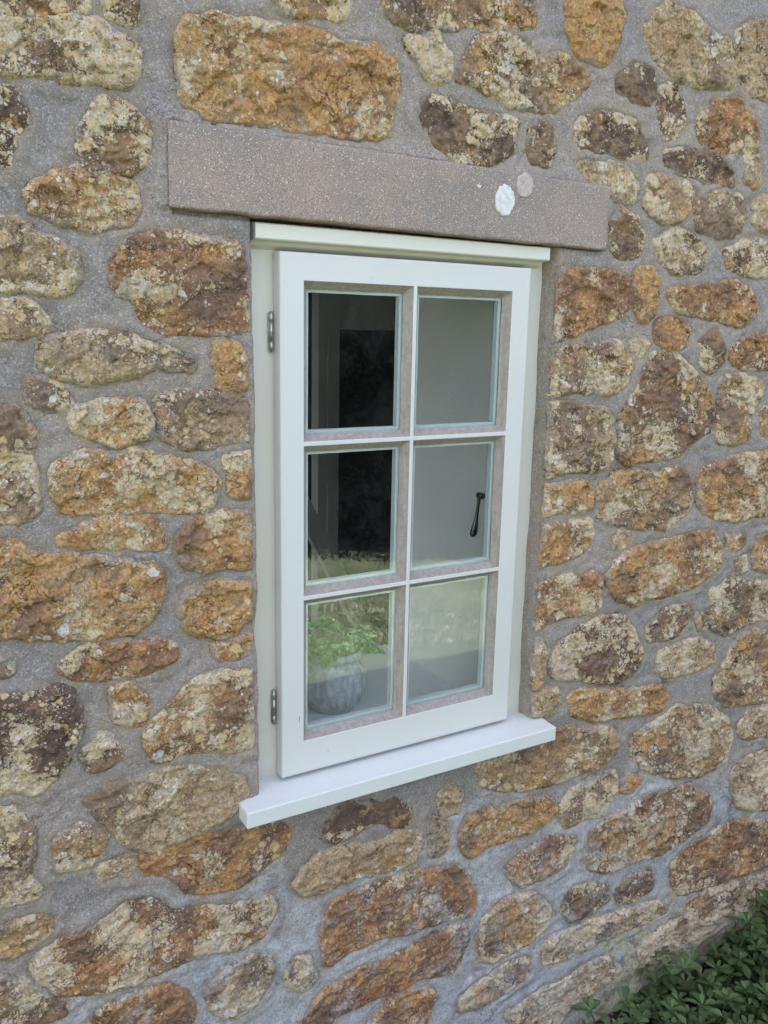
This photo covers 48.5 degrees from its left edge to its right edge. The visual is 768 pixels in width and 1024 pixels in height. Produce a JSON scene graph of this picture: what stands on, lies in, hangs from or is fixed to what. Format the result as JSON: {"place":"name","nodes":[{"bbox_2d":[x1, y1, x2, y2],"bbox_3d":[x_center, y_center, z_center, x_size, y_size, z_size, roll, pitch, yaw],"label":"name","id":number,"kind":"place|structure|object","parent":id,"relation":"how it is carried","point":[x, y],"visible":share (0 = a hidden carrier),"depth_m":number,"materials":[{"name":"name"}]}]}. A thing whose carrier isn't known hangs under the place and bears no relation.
{"place":"outdoors","nodes":[
{"label":"outdoors","id":0,"kind":"place"},
{"bbox_2d":[594,944,767,1023],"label":"ground","id":1,"kind":"structure","parent":0,"point":[614,1015],"depth_m":2.13,"materials":[{"name":"soil"}]},
{"bbox_2d":[0,0,767,1023],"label":"stone cottage","id":2,"kind":"structure","parent":1,"relation":"on","point":[156,156],"depth_m":1.51,"materials":[{"name":"brown stone"}]},
{"bbox_2d":[239,221,555,828],"bbox_3d":[-0.073,-0.034,1.724,0.671,0.977,0.576,-6,14,-30],"label":"casement window","id":3,"kind":"structure","parent":2,"relation":"attached to","point":[406,719],"depth_m":1.51,"materials":[{"name":"paint"}]},
{"bbox_2d":[307,615,384,713],"bbox_3d":[-0.101,0.315,1.818,0.195,0.203,0.153,-6,14,-30],"label":"potted succulent","id":4,"kind":"object","parent":3,"relation":"on","point":[337,676],"visible":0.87,"depth_m":1.77,"materials":[{"name":"grey ceramic"}]},
{"bbox_2d":[250,221,541,778],"bbox_3d":[0.024,-0.019,1.579,0.640,0.944,0.060,-6,14,-30],"label":"window frame","id":5,"kind":"structure","parent":3,"relation":"in","point":[262,260],"depth_m":1.46,"materials":[{"name":"beige paint"}]},
{"bbox_2d":[570,986,641,1023],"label":"weed","id":6,"kind":"object","parent":1,"relation":"on","point":[591,1003],"visible":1,"depth_m":1.99,"materials":[{"name":"green plant"}]},
{"bbox_2d":[599,1017,618,1023],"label":"weed","id":7,"kind":"object","parent":1,"relation":"on","point":[606,1020],"visible":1,"depth_m":1.94,"materials":[{"name":"green plant"}]},
{"bbox_2d":[599,1009,650,1023],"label":"weed","id":8,"kind":"object","parent":1,"relation":"on","point":[645,1016],"visible":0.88,"depth_m":1.98,"materials":[{"name":"green plant"}]},
{"bbox_2d":[616,963,656,1006],"bbox_3d":[0.625,1.173,2.130,0.096,0.110,0.116,10,7,2],"label":"weed","id":9,"kind":"object","parent":1,"relation":"on","point":[650,973],"visible":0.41,"depth_m":2.11,"materials":[{"name":"green plant"}]},
{"bbox_2d":[619,996,665,1023],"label":"weed","id":10,"kind":"object","parent":1,"relation":"on","point":[642,1007],"visible":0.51,"depth_m":2.06,"materials":[{"name":"green plant"}]},
{"bbox_2d":[628,967,674,1013],"bbox_3d":[0.668,1.199,2.123,0.143,0.060,0.110,-7,14,-34],"label":"weed","id":11,"kind":"object","parent":1,"relation":"on","point":[644,992],"visible":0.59,"depth_m":2.14,"materials":[{"name":"green plant"}]},
{"bbox_2d":[645,956,676,1000],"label":"weed","id":12,"kind":"object","parent":1,"relation":"on","point":[665,991],"visible":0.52,"depth_m":2.14,"materials":[{"name":"green plant"}]},
{"bbox_2d":[661,1012,681,1023],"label":"weed","id":13,"kind":"object","parent":1,"relation":"on","point":[675,1020],"visible":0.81,"depth_m":2.00,"materials":[{"name":"green plant"}]},
{"bbox_2d":[659,996,686,1023],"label":"weed","id":14,"kind":"object","parent":1,"relation":"on","point":[672,1003],"visible":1,"depth_m":1.94,"materials":[{"name":"green plant"}]},
{"bbox_2d":[650,946,696,1004],"bbox_3d":[0.725,1.158,2.142,0.123,0.143,0.105,-4,22,-1],"label":"weed","id":15,"kind":"object","parent":1,"relation":"on","point":[672,980],"visible":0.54,"depth_m":2.15,"materials":[{"name":"green plant"}]},
{"bbox_2d":[649,956,701,1023],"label":"weed","id":16,"kind":"object","parent":1,"relation":"on","point":[695,965],"visible":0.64,"depth_m":2.06,"materials":[{"name":"green plant"}]},
{"bbox_2d":[659,965,698,1023],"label":"weed","id":17,"kind":"object","parent":1,"relation":"on","point":[680,996],"visible":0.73,"depth_m":2.06,"materials":[{"name":"green plant"}]},
{"bbox_2d":[659,999,716,1023],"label":"weed","id":18,"kind":"object","parent":1,"relation":"on","point":[701,1018],"visible":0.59,"depth_m":2.01,"materials":[{"name":"green plant"}]},
{"bbox_2d":[673,973,726,1009],"bbox_3d":[0.782,1.186,2.110,0.126,0.102,0.088,-8,10,-15],"label":"weed","id":19,"kind":"object","parent":1,"relation":"on","point":[709,992],"visible":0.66,"depth_m":2.10,"materials":[{"name":"green plant"}]},
{"bbox_2d":[677,949,725,1007],"bbox_3d":[0.800,1.163,2.129,0.122,0.142,0.104,-9,23,-11],"label":"weed","id":20,"kind":"object","parent":1,"relation":"on","point":[694,954],"visible":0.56,"depth_m":2.13,"materials":[{"name":"green plant"}]},
{"bbox_2d":[688,992,722,1023],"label":"weed","id":21,"kind":"object","parent":1,"relation":"on","point":[702,1011],"visible":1,"depth_m":1.94,"materials":[{"name":"green plant"}]},
{"bbox_2d":[685,984,731,1023],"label":"weed","id":22,"kind":"object","parent":1,"relation":"on","point":[706,987],"visible":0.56,"depth_m":2.08,"materials":[{"name":"green plant"}]},
{"bbox_2d":[700,938,736,971],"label":"tall weed","id":23,"kind":"object","parent":1,"relation":"on","point":[712,951],"visible":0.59,"depth_m":2.23,"materials":[{"name":"green plant"}]},
{"bbox_2d":[698,959,741,999],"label":"weed","id":24,"kind":"object","parent":1,"relation":"on","point":[724,967],"visible":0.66,"depth_m":2.14,"materials":[{"name":"green plant"}]},
{"bbox_2d":[706,954,742,1009],"bbox_3d":[0.851,1.185,2.139,0.084,0.096,0.120,6,6,42],"label":"weed","id":25,"kind":"object","parent":1,"relation":"on","point":[726,958],"visible":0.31,"depth_m":2.14,"materials":[{"name":"green plant"}]},
{"bbox_2d":[712,988,743,1023],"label":"weed","id":26,"kind":"object","parent":1,"relation":"on","point":[728,992],"visible":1,"depth_m":1.99,"materials":[{"name":"green plant"}]},
{"bbox_2d":[714,993,745,1023],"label":"weed","id":27,"kind":"object","parent":1,"relation":"on","point":[730,1021],"visible":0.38,"depth_m":1.98,"materials":[{"name":"green plant"}]},
{"bbox_2d":[711,943,754,996],"bbox_3d":[0.876,1.166,2.163,0.104,0.112,0.103,-6,14,-32],"label":"weed","id":28,"kind":"object","parent":1,"relation":"on","point":[740,953],"visible":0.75,"depth_m":2.15,"materials":[{"name":"green plant"}]},
{"bbox_2d":[712,987,755,1023],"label":"weed","id":29,"kind":"object","parent":1,"relation":"on","point":[735,1019],"visible":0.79,"depth_m":2.00,"materials":[{"name":"green plant"}]},
{"bbox_2d":[706,918,766,978],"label":"weed","id":30,"kind":"object","parent":1,"relation":"on","point":[748,934],"visible":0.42,"depth_m":2.18,"materials":[{"name":"green plant"}]},
{"bbox_2d":[714,984,764,1017],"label":"weed","id":31,"kind":"object","parent":1,"relation":"on","point":[754,1002],"visible":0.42,"depth_m":2.09,"materials":[{"name":"green plant"}]},
{"bbox_2d":[718,912,766,996],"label":"weed","id":32,"kind":"object","parent":1,"relation":"on","point":[745,916],"visible":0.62,"depth_m":2.18,"materials":[{"name":"green plant"}]},
{"bbox_2d":[718,948,767,989],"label":"weed","id":33,"kind":"object","parent":1,"relation":"on","point":[738,969],"visible":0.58,"depth_m":2.20,"materials":[{"name":"green plant"}]},
{"bbox_2d":[721,919,767,959],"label":"tall weed","id":34,"kind":"object","parent":1,"relation":"on","point":[732,936],"visible":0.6,"depth_m":2.27,"materials":[{"name":"green plant"}]},
{"bbox_2d":[730,942,767,1009],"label":"weed","id":35,"kind":"object","parent":1,"relation":"on","point":[762,957],"visible":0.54,"depth_m":2.14,"materials":[{"name":"green plant"}]},
{"bbox_2d":[731,938,767,994],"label":"weed","id":36,"kind":"object","parent":1,"relation":"on","point":[759,941],"visible":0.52,"depth_m":2.14,"materials":[{"name":"green plant"}]},
{"bbox_2d":[733,950,767,1006],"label":"weed","id":37,"kind":"object","parent":1,"relation":"on","point":[753,977],"visible":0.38,"depth_m":2.18,"materials":[{"name":"green plant"}]},
{"bbox_2d":[735,966,767,1021],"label":"weed","id":38,"kind":"object","parent":1,"relation":"on","point":[743,985],"visible":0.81,"depth_m":2.09,"materials":[{"name":"green plant"}]},
{"bbox_2d":[736,932,767,988],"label":"weed","id":39,"kind":"object","parent":1,"relation":"on","point":[739,938],"visible":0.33,"depth_m":2.20,"materials":[{"name":"green plant"}]},
{"bbox_2d":[740,982,767,1023],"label":"weed","id":40,"kind":"object","parent":1,"relation":"on","point":[762,996],"visible":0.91,"depth_m":1.98,"materials":[{"name":"green plant"}]},
{"bbox_2d":[742,904,767,939],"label":"weed","id":41,"kind":"object","parent":1,"relation":"on","point":[753,907],"visible":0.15,"depth_m":2.31,"materials":[{"name":"green plant"}]},
{"bbox_2d":[743,889,767,963],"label":"weed","id":42,"kind":"object","parent":1,"relation":"on","point":[764,892],"visible":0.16,"depth_m":2.25,"materials":[{"name":"green plant"}]},
{"bbox_2d":[747,889,767,936],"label":"tall weed","id":43,"kind":"object","parent":1,"relation":"on","point":[764,910],"visible":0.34,"depth_m":2.31,"materials":[{"name":"green plant"}]},
{"bbox_2d":[750,939,767,955],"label":"weed","id":44,"kind":"object","parent":1,"relation":"on","point":[752,951],"visible":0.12,"depth_m":2.25,"materials":[{"name":"green plant"}]},
{"bbox_2d":[752,911,767,920],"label":"weed","id":45,"kind":"object","parent":1,"relation":"on","point":[757,914],"visible":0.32,"depth_m":2.29,"materials":[{"name":"green plant"}]},
{"bbox_2d":[756,997,767,1013],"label":"weed","id":46,"kind":"object","parent":1,"relation":"on","point":[763,1006],"visible":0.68,"depth_m":2.10,"materials":[{"name":"green plant"}]},
{"bbox_2d":[757,1012,767,1023],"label":"weed","id":47,"kind":"object","parent":1,"relation":"on","point":[764,1016],"visible":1,"depth_m":1.92,"materials":[{"name":"green plant"}]}
]}

